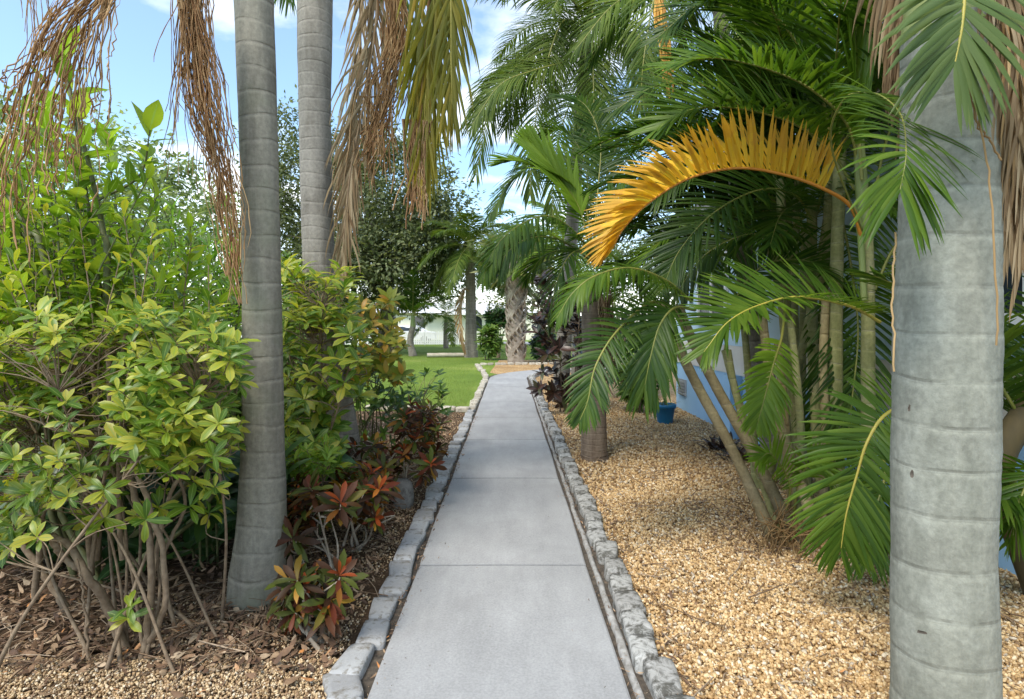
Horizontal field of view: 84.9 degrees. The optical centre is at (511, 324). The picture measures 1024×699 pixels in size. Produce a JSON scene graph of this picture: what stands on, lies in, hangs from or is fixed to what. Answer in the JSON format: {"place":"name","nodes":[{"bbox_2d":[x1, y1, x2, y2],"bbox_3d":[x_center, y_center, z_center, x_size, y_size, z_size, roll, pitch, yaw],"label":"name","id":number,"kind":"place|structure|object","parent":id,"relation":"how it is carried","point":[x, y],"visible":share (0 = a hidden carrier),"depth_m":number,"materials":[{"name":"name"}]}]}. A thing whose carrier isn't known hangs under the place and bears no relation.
{"place":"outdoors","nodes":[
{"label":"outdoors","id":0,"kind":"place"},
{"bbox_2d":[0,412,464,698],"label":"scattered gravel","id":1,"kind":"structure","parent":0,"point":[206,683],"depth_m":2.37,"materials":[{"name":"gravel"}]},
{"bbox_2d":[0,411,464,698],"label":"planting bed ground","id":2,"kind":"structure","parent":0,"point":[378,583],"depth_m":3.07,"materials":[{"name":"soil"}]},
{"bbox_2d":[7,218,157,296],"bbox_3d":[-6.588,-0.026,7.956,3.912,3.097,1.900,0,0,0],"label":"shrub","id":3,"kind":"object","parent":2,"relation":"on","point":[114,267],"depth_m":7.95,"materials":[{"name":"green plant"}]},
{"bbox_2d":[0,184,177,478],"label":"shrub","id":4,"kind":"object","parent":2,"relation":"on","point":[26,463],"visible":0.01,"depth_m":4.96,"materials":[{"name":"green plant"}]},
{"bbox_2d":[0,25,241,584],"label":"shrub","id":5,"kind":"object","parent":2,"relation":"on","point":[151,116],"visible":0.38,"depth_m":3.00,"materials":[{"name":"green plant"}]},
{"bbox_2d":[0,186,259,676],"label":"shrub","id":6,"kind":"object","parent":2,"relation":"on","point":[194,412],"visible":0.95,"depth_m":2.41,"materials":[{"name":"green plant"}]},
{"bbox_2d":[0,0,286,613],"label":"palm tree","id":7,"kind":"object","parent":2,"relation":"on","point":[257,555],"visible":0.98,"depth_m":2.93,"materials":[{"name":"grey plant"}]},
{"bbox_2d":[0,423,358,582],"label":"shade plant","id":8,"kind":"object","parent":2,"relation":"on","point":[195,536],"visible":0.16,"depth_m":3.46,"materials":[{"name":"green plant"}]},
{"bbox_2d":[115,194,313,477],"bbox_3d":[-2.950,0.010,5.283,2.541,2.586,1.965,0,0,0],"label":"bamboo clump","id":9,"kind":"object","parent":2,"relation":"on","point":[207,249],"visible":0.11,"depth_m":4.90,"materials":[{"name":"green plant"}]},
{"bbox_2d":[174,239,311,438],"bbox_3d":[-3.274,0.211,6.902,2.570,2.637,1.795,0,0,0],"label":"shrub","id":10,"kind":"object","parent":2,"relation":"on","point":[286,363],"visible":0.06,"depth_m":6.57,"materials":[{"name":"green plant"}]},
{"bbox_2d":[285,430,342,562],"bbox_3d":[-1.304,1.086,3.560,0.478,0.831,0.423,0,0,0],"label":"shrub","id":11,"kind":"object","parent":2,"relation":"on","point":[325,452],"visible":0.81,"depth_m":3.54,"materials":[{"name":"green plant"}]},
{"bbox_2d":[264,549,368,650],"bbox_3d":[-0.941,1.264,2.617,0.400,0.492,0.518,0,0,-38],"label":"croton","id":12,"kind":"object","parent":2,"relation":"on","point":[303,598],"visible":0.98,"depth_m":2.54,"materials":[{"name":"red plant"}]},
{"bbox_2d":[275,468,366,584],"bbox_3d":[-1.110,1.150,3.198,0.648,0.724,0.642,0,0,0],"label":"croton","id":13,"kind":"object","parent":2,"relation":"on","point":[315,498],"visible":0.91,"depth_m":3.05,"materials":[{"name":"red plant"}]},
{"bbox_2d":[281,253,378,524],"bbox_3d":[-1.472,0.449,4.247,0.902,2.117,1.480,0,0,-20],"label":"shrub","id":14,"kind":"object","parent":2,"relation":"on","point":[311,315],"visible":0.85,"depth_m":3.90,"materials":[{"name":"green plant"}]},
{"bbox_2d":[322,673,363,698],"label":"edging stone","id":15,"kind":"object","parent":2,"relation":"on","point":[341,686],"visible":0.88,"depth_m":2.25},
{"bbox_2d":[329,643,374,678],"bbox_3d":[-0.692,1.489,2.450,0.142,0.079,0.242,-3,-2,6],"label":"edging stone","id":16,"kind":"object","parent":2,"relation":"on","point":[354,658],"visible":0.66,"depth_m":2.43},
{"bbox_2d":[327,461,404,553],"bbox_3d":[-1.040,1.249,3.784,0.554,0.649,0.933,0,0,-17],"label":"croton","id":17,"kind":"object","parent":2,"relation":"on","point":[372,484],"visible":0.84,"depth_m":3.59,"materials":[{"name":"red plant"}]},
{"bbox_2d":[343,432,407,504],"bbox_3d":[-1.151,1.185,4.548,0.586,0.647,0.912,0,0,0],"label":"croton","id":18,"kind":"object","parent":2,"relation":"on","point":[378,458],"visible":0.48,"depth_m":4.36,"materials":[{"name":"red plant"}]},
{"bbox_2d":[339,286,414,459],"bbox_3d":[-1.371,0.569,5.565,0.716,1.876,1.409,0,0,-18],"label":"shrub","id":19,"kind":"object","parent":2,"relation":"on","point":[393,338],"visible":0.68,"depth_m":5.21,"materials":[{"name":"green plant"}]},
{"bbox_2d":[353,365,420,465],"bbox_3d":[-1.392,0.944,5.709,0.792,1.119,1.082,0,0,-18],"label":"shrub","id":20,"kind":"object","parent":2,"relation":"on","point":[396,400],"visible":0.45,"depth_m":5.58,"materials":[{"name":"green plant"}]},
{"bbox_2d":[274,0,518,504],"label":"palm tree","id":21,"kind":"object","parent":2,"relation":"on","point":[425,51],"visible":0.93,"depth_m":4.55,"materials":[{"name":"grey plant"}]},
{"bbox_2d":[389,560,413,576],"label":"edging stone","id":22,"kind":"object","parent":2,"relation":"on","point":[401,567],"visible":0.59,"depth_m":3.37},
{"bbox_2d":[393,478,413,509],"bbox_3d":[-0.898,1.408,4.600,0.178,0.318,0.151,0,0,0],"label":"rock","id":23,"kind":"object","parent":2,"relation":"on","point":[405,486],"visible":0.62,"depth_m":4.54,"materials":[{"name":"stone"}]},
{"bbox_2d":[393,544,416,561],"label":"edging stone","id":24,"kind":"object","parent":2,"relation":"on","point":[406,551],"visible":0.74,"depth_m":3.56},
{"bbox_2d":[387,398,451,487],"bbox_3d":[-0.811,1.064,4.866,0.556,0.888,1.076,0,0,-9],"label":"croton","id":25,"kind":"object","parent":2,"relation":"on","point":[418,421],"visible":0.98,"depth_m":4.55,"materials":[{"name":"red plant"}]},
{"bbox_2d":[394,367,453,466],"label":"shrub","id":26,"kind":"object","parent":2,"relation":"on","point":[445,411],"visible":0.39,"depth_m":6.23,"materials":[{"name":"green plant"}]},
{"bbox_2d":[420,499,436,511],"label":"edging stone","id":27,"kind":"object","parent":2,"relation":"on","point":[429,503],"visible":0.63,"depth_m":4.54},
{"bbox_2d":[436,469,449,478],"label":"edging stone","id":28,"kind":"object","parent":2,"relation":"on","point":[442,472],"visible":0.52,"depth_m":5.43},
{"bbox_2d":[441,459,454,464],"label":"edging stone","id":29,"kind":"object","parent":2,"relation":"on","point":[449,461],"visible":0.32,"depth_m":5.99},
{"bbox_2d":[447,448,458,454],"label":"edging stone","id":30,"kind":"object","parent":2,"relation":"on","point":[453,450],"visible":0.56,"depth_m":6.46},
{"bbox_2d":[448,445,460,450],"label":"edging stone","id":31,"kind":"object","parent":2,"relation":"on","point":[455,446],"visible":0.51,"depth_m":6.70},
{"bbox_2d":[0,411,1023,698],"bbox_3d":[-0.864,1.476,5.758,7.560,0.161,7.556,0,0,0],"label":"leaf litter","id":32,"kind":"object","parent":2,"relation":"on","point":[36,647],"visible":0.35,"depth_m":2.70,"materials":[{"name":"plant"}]},
{"bbox_2d":[0,424,1023,698],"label":"dry straw","id":33,"kind":"object","parent":2,"relation":"on","point":[210,590],"visible":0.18,"depth_m":2.86,"materials":[{"name":"plant"}]},
{"bbox_2d":[124,326,663,410],"bbox_3d":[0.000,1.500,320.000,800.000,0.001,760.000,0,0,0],"label":"ground","id":34,"kind":"structure","parent":0,"point":[473,373],"depth_m":18.46,"materials":[{"name":"green plant"}]},
{"bbox_2d":[0,85,291,279],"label":"shade tree","id":35,"kind":"object","parent":34,"relation":"on","point":[171,178],"visible":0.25,"depth_m":22.19,"materials":[{"name":"green plant"}]},
{"bbox_2d":[241,330,460,344],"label":"white fence","id":36,"kind":"object","parent":34,"relation":"on","point":[421,337],"visible":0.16,"depth_m":41.50,"materials":[{"name":"paint"}]},
{"bbox_2d":[229,84,496,351],"bbox_3d":[-8.201,-5.646,29.663,15.718,14.342,11.576,0,0,40],"label":"oak tree","id":37,"kind":"object","parent":34,"relation":"on","point":[392,249],"visible":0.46,"depth_m":27.41,"materials":[{"name":"green plant"}]},
{"bbox_2d":[370,266,458,355],"bbox_3d":[-4.989,-0.652,26.932,5.128,4.382,4.963,0,0,0],"label":"palm tree","id":38,"kind":"object","parent":34,"relation":"on","point":[416,304],"visible":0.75,"depth_m":26.76,"materials":[{"name":"green plant"}]},
{"bbox_2d":[188,288,672,327],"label":"treeline","id":39,"kind":"object","parent":34,"relation":"on","point":[540,303],"visible":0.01,"depth_m":125.29,"materials":[{"name":"green plant"}]},
{"bbox_2d":[427,353,463,356],"bbox_3d":[-3.049,1.394,25.991,1.766,0.214,0.222,0,0,-7],"label":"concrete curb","id":40,"kind":"object","parent":34,"relation":"on","point":[445,354],"visible":0.88,"depth_m":25.90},
{"bbox_2d":[414,282,483,347],"bbox_3d":[-4.654,-0.637,36.261,5.892,4.479,5.532,0,0,0],"label":"palm tree","id":41,"kind":"object","parent":34,"relation":"on","point":[446,336],"visible":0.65,"depth_m":35.84,"materials":[{"name":"green plant"}]},
{"bbox_2d":[455,406,469,412],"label":"edging stone","id":42,"kind":"object","parent":34,"relation":"on","point":[464,409],"visible":0.81,"depth_m":9.60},
{"bbox_2d":[416,209,515,357],"bbox_3d":[-1.992,-1.912,26.000,4.849,6.826,5.078,0,0,18],"label":"palm tree","id":43,"kind":"object","parent":34,"relation":"on","point":[468,291],"visible":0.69,"depth_m":25.44,"materials":[{"name":"green plant"}]},
{"bbox_2d":[475,323,505,359],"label":"shrub","id":44,"kind":"object","parent":34,"relation":"on","point":[491,343],"visible":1,"depth_m":23.70,"materials":[{"name":"green plant"}]},
{"bbox_2d":[481,306,506,357],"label":"shrub","id":45,"kind":"object","parent":34,"relation":"on","point":[493,316],"visible":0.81,"depth_m":25.20,"materials":[{"name":"green plant"}]},
{"bbox_2d":[561,458,575,467],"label":"edging stone","id":46,"kind":"object","parent":34,"relation":"on","point":[564,460],"visible":0.42,"depth_m":5.86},
{"bbox_2d":[564,462,576,471],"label":"edging stone","id":47,"kind":"object","parent":34,"relation":"on","point":[569,464],"visible":0.37,"depth_m":5.67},
{"bbox_2d":[476,209,670,346],"bbox_3d":[5.878,-3.442,41.340,19.570,11.862,15.753,0,0,-25],"label":"shade tree","id":48,"kind":"object","parent":34,"relation":"on","point":[627,247],"visible":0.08,"depth_m":38.61,"materials":[{"name":"plant"}]},
{"bbox_2d":[565,473,583,482],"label":"edging stone","id":49,"kind":"object","parent":34,"relation":"on","point":[573,476],"visible":0.45,"depth_m":5.28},
{"bbox_2d":[569,479,583,492],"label":"edging stone","id":50,"kind":"object","parent":34,"relation":"on","point":[572,483],"visible":0.49,"depth_m":5.00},
{"bbox_2d":[576,493,595,505],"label":"edging stone","id":51,"kind":"object","parent":34,"relation":"on","point":[585,496],"visible":0.38,"depth_m":4.60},
{"bbox_2d":[354,350,481,409],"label":"grass","id":52,"kind":"structure","parent":0,"point":[424,361],"depth_m":15.50,"materials":[{"name":"plant"}]},
{"bbox_2d":[0,0,837,325],"label":"sky","id":53,"kind":"structure","parent":0,"point":[138,76],"materials":[{"name":"blue"}]},
{"bbox_2d":[366,342,529,343],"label":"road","id":54,"kind":"structure","parent":0,"point":[464,343],"depth_m":45.23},
{"bbox_2d":[399,325,435,342],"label":"parked car","id":55,"kind":"object","parent":54,"relation":"on","point":[405,328],"visible":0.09,"depth_m":45.68,"materials":[{"name":"white metal"}]},
{"bbox_2d":[363,299,536,339],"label":"house","id":56,"kind":"structure","parent":0,"point":[435,326],"depth_m":56.00,"materials":[{"name":"beige paint"}]},
{"bbox_2d":[415,316,424,328],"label":"window","id":57,"kind":"structure","parent":56,"relation":"in","point":[416,318],"depth_m":55.99,"materials":[{"name":"grey glass"}]},
{"bbox_2d":[476,316,481,330],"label":"window","id":58,"kind":"structure","parent":56,"relation":"in","point":[478,319],"depth_m":55.99,"materials":[{"name":"grey glass"}]},
{"bbox_2d":[367,368,630,698],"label":"path","id":59,"kind":"structure","parent":0,"point":[516,614],"depth_m":3.08,"materials":[{"name":"concrete"}]},
{"bbox_2d":[361,373,652,698],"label":"path edge soil","id":60,"kind":"structure","parent":0,"point":[367,680],"depth_m":3.13,"materials":[{"name":"soil"}]},
{"bbox_2d":[356,619,389,649],"bbox_3d":[-0.660,1.487,2.669,0.138,0.067,0.225,0,0,-3],"label":"edging stone","id":61,"kind":"object","parent":60,"relation":"on","point":[375,632],"visible":0.7,"depth_m":2.65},
{"bbox_2d":[369,597,397,619],"bbox_3d":[-0.672,1.487,2.900,0.134,0.069,0.221,0,1,-3],"label":"edging stone","id":62,"kind":"object","parent":60,"relation":"on","point":[383,608],"visible":0.75,"depth_m":2.88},
{"bbox_2d":[379,575,410,598],"bbox_3d":[-0.655,1.484,3.150,0.151,0.069,0.216,0,-1,1],"label":"edging stone","id":63,"kind":"object","parent":60,"relation":"on","point":[395,586],"visible":0.81,"depth_m":3.10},
{"bbox_2d":[401,530,425,549],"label":"edging stone","id":64,"kind":"object","parent":60,"relation":"on","point":[414,537],"visible":0.68,"depth_m":3.81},
{"bbox_2d":[409,520,428,531],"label":"edging stone","id":65,"kind":"object","parent":60,"relation":"on","point":[419,525],"visible":0.52,"depth_m":4.06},
{"bbox_2d":[413,508,433,523],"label":"edging stone","id":66,"kind":"object","parent":60,"relation":"on","point":[425,514],"visible":0.8,"depth_m":4.25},
{"bbox_2d":[425,491,443,502],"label":"edging stone","id":67,"kind":"object","parent":60,"relation":"on","point":[437,496],"visible":0.57,"depth_m":4.76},
{"bbox_2d":[426,483,444,491],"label":"edging stone","id":68,"kind":"object","parent":60,"relation":"on","point":[436,487],"visible":0.56,"depth_m":5.00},
{"bbox_2d":[433,475,447,485],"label":"edging stone","id":69,"kind":"object","parent":60,"relation":"on","point":[442,479],"visible":0.48,"depth_m":5.25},
{"bbox_2d":[442,464,452,472],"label":"edging stone","id":70,"kind":"object","parent":60,"relation":"on","point":[449,467],"visible":0.35,"depth_m":5.73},
{"bbox_2d":[443,454,456,460],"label":"edging stone","id":71,"kind":"object","parent":60,"relation":"on","point":[452,456],"visible":0.53,"depth_m":6.15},
{"bbox_2d":[449,441,460,444],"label":"edging stone","id":72,"kind":"object","parent":60,"relation":"on","point":[455,442],"visible":0.61,"depth_m":6.88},
{"bbox_2d":[453,433,466,439],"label":"edging stone","id":73,"kind":"object","parent":60,"relation":"on","point":[457,435],"visible":0.56,"depth_m":7.34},
{"bbox_2d":[555,435,564,442],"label":"edging stone","id":74,"kind":"object","parent":60,"relation":"on","point":[559,438],"visible":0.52,"depth_m":6.96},
{"bbox_2d":[566,467,578,473],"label":"edging stone","id":75,"kind":"object","parent":60,"relation":"on","point":[569,470],"visible":0.43,"depth_m":5.47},
{"bbox_2d":[586,527,607,550],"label":"edging stone","id":76,"kind":"object","parent":60,"relation":"on","point":[593,535],"visible":0.57,"depth_m":3.77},
{"bbox_2d":[595,540,617,564],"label":"edging stone","id":77,"kind":"object","parent":60,"relation":"on","point":[605,548],"visible":0.66,"depth_m":3.54,"materials":[{"name":"stone"}]},
{"bbox_2d":[490,360,1023,698],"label":"gravel bed ground","id":78,"kind":"structure","parent":0,"point":[500,369],"depth_m":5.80,"materials":[{"name":"gravel"}]},
{"bbox_2d":[467,217,560,363],"bbox_3d":[0.183,-1.432,21.981,3.974,5.876,3.940,0,0,0],"label":"palm tree","id":79,"kind":"object","parent":78,"relation":"on","point":[515,329],"visible":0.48,"depth_m":21.71,"materials":[{"name":"green plant"}]},
{"bbox_2d":[528,328,556,361],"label":"shrub","id":80,"kind":"object","parent":78,"relation":"on","point":[533,342],"visible":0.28,"depth_m":22.41,"materials":[{"name":"green plant"}]},
{"bbox_2d":[523,269,582,412],"bbox_3d":[0.822,0.300,9.508,1.341,2.572,1.405,0,0,0],"label":"shrub","id":81,"kind":"object","parent":78,"relation":"on","point":[555,390],"visible":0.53,"depth_m":9.20,"materials":[{"name":"purple plant"}]},
{"bbox_2d":[552,429,561,434],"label":"edging stone","id":82,"kind":"object","parent":78,"relation":"on","point":[556,431],"visible":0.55,"depth_m":7.36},
{"bbox_2d":[555,443,566,453],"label":"edging stone","id":83,"kind":"object","parent":78,"relation":"on","point":[559,445],"visible":0.4,"depth_m":6.55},
{"bbox_2d":[557,446,569,456],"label":"edging stone","id":84,"kind":"object","parent":78,"relation":"on","point":[564,449],"visible":0.56,"depth_m":6.28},
{"bbox_2d":[559,453,571,462],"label":"edging stone","id":85,"kind":"object","parent":78,"relation":"on","point":[564,455],"visible":0.5,"depth_m":6.07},
{"bbox_2d":[506,188,629,384],"bbox_3d":[1.323,-0.996,13.529,3.095,5.005,3.460,0,0,0],"label":"palm tree","id":86,"kind":"object","parent":78,"relation":"on","point":[562,234],"visible":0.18,"depth_m":13.44,"materials":[{"name":"green plant"}]},
{"bbox_2d":[574,485,588,497],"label":"edging stone","id":87,"kind":"object","parent":78,"relation":"on","point":[579,489],"visible":0.49,"depth_m":4.80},
{"bbox_2d":[460,0,703,401],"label":"palm tree","id":88,"kind":"object","parent":78,"relation":"on","point":[508,79],"visible":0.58,"depth_m":9.68,"materials":[{"name":"green plant"}]},
{"bbox_2d":[470,91,703,462],"bbox_3d":[0.891,-0.733,6.338,2.623,4.489,2.397,0,0,0],"label":"palm tree","id":89,"kind":"object","parent":78,"relation":"on","point":[547,161],"visible":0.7,"depth_m":6.16,"materials":[{"name":"green plant"}]},
{"bbox_2d":[578,500,597,517],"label":"edging stone","id":90,"kind":"object","parent":78,"relation":"on","point":[585,504],"visible":0.48,"depth_m":4.38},
{"bbox_2d":[533,394,644,698],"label":"path concrete lip","id":91,"kind":"object","parent":78,"relation":"on","point":[623,652],"visible":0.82,"depth_m":3.00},
{"bbox_2d":[584,509,601,527],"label":"edging stone","id":92,"kind":"object","parent":78,"relation":"on","point":[589,515],"visible":0.57,"depth_m":4.17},
{"bbox_2d":[587,520,602,529],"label":"edging stone","id":93,"kind":"object","parent":78,"relation":"on","point":[594,524],"visible":0.3,"depth_m":4.00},
{"bbox_2d":[604,557,627,581],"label":"edging stone","id":94,"kind":"object","parent":78,"relation":"on","point":[614,565],"visible":0.64,"depth_m":3.28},
{"bbox_2d":[608,573,632,598],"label":"edging stone","id":95,"kind":"object","parent":78,"relation":"on","point":[619,582],"visible":0.64,"depth_m":3.10,"materials":[{"name":"stone"}]},
{"bbox_2d":[605,303,643,397],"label":"shrub","id":96,"kind":"object","parent":78,"relation":"on","point":[624,319],"visible":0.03,"depth_m":11.48,"materials":[{"name":"green plant"}]},
{"bbox_2d":[613,590,645,623],"bbox_3d":[0.602,1.473,2.880,0.141,0.143,0.206,0,1,-2],"label":"edging stone","id":97,"kind":"object","parent":78,"relation":"on","point":[626,600],"visible":0.56,"depth_m":2.86,"materials":[{"name":"stone"}]},
{"bbox_2d":[621,607,654,642],"bbox_3d":[0.597,1.472,2.690,0.133,0.137,0.226,-5,0,-2],"label":"edging stone","id":98,"kind":"object","parent":78,"relation":"on","point":[634,621],"visible":0.66,"depth_m":2.65,"materials":[{"name":"stone"}]},
{"bbox_2d":[613,354,669,412],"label":"shrub","id":99,"kind":"object","parent":78,"relation":"on","point":[626,399],"visible":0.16,"depth_m":9.51,"materials":[{"name":"green plant"}]},
{"bbox_2d":[628,634,658,673],"bbox_3d":[0.587,1.484,2.486,0.123,0.136,0.210,-4,-1,4],"label":"edging stone","id":100,"kind":"object","parent":78,"relation":"on","point":[642,648],"visible":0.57,"depth_m":2.46,"materials":[{"name":"stone"}]},
{"bbox_2d":[642,656,682,698],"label":"edging stone","id":101,"kind":"object","parent":78,"relation":"on","point":[661,678],"visible":0.86,"depth_m":2.27,"materials":[{"name":"stone"}]},
{"bbox_2d":[656,399,676,423],"bbox_3d":[2.307,1.306,8.546,0.486,0.376,0.436,0,0,-17],"label":"flower pot","id":102,"kind":"object","parent":78,"relation":"on","point":[665,415],"visible":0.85,"depth_m":8.39,"materials":[{"name":"plastic"}]},
{"bbox_2d":[664,694,695,698],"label":"edging stone","id":103,"kind":"object","parent":78,"relation":"on","point":[680,696],"visible":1,"depth_m":2.13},
{"bbox_2d":[562,0,844,470],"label":"palm tree","id":104,"kind":"object","parent":78,"relation":"on","point":[605,33],"visible":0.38,"depth_m":6.00,"materials":[{"name":"leaf"},{"name":"bark"}]},
{"bbox_2d":[688,431,741,451],"bbox_3d":[2.410,1.474,6.589,0.650,0.362,0.690,0,0,24],"label":"bromeliad","id":105,"kind":"object","parent":78,"relation":"on","point":[713,444],"visible":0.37,"depth_m":6.65,"materials":[{"name":"brown plant"}]},
{"bbox_2d":[553,0,897,488],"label":"areca palm","id":106,"kind":"object","parent":78,"relation":"on","point":[754,21],"visible":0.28,"depth_m":4.48,"materials":[{"name":"green plant"}]},
{"bbox_2d":[714,443,759,460],"bbox_3d":[2.550,1.427,6.074,0.756,0.456,0.592,0,0,0],"label":"bromeliad","id":107,"kind":"object","parent":78,"relation":"on","point":[742,451],"visible":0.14,"depth_m":6.13,"materials":[{"name":"brown plant"}]},
{"bbox_2d":[549,0,984,587],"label":"areca palm","id":108,"kind":"object","parent":78,"relation":"on","point":[831,432],"visible":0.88,"depth_m":3.41,"materials":[{"name":"green plant"}]},
{"bbox_2d":[652,89,1023,575],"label":"house","id":109,"kind":"structure","parent":78,"relation":"on","point":[687,400],"depth_m":6.29,"materials":[{"name":"blue paint"}]},
{"bbox_2d":[697,249,728,324],"bbox_3d":[2.956,-0.560,8.300,0.042,1.120,1.200,0,0,0],"label":"window","id":110,"kind":"structure","parent":109,"relation":"in","point":[705,311],"depth_m":8.28,"materials":[{"name":"glass"}]},
{"bbox_2d":[1003,252,1023,324],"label":"window","id":111,"kind":"structure","parent":109,"relation":"in","point":[1021,283],"depth_m":3.31,"materials":[{"name":"white paint"}]},
{"bbox_2d":[843,0,1023,698],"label":"palm tree","id":112,"kind":"object","parent":78,"relation":"on","point":[953,69],"visible":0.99,"depth_m":1.78,"materials":[{"name":"grey plant"}]},
{"bbox_2d":[843,266,1023,594],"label":"areca palm","id":113,"kind":"object","parent":78,"relation":"on","point":[1011,530],"visible":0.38,"depth_m":2.85,"materials":[{"name":"green plant"}]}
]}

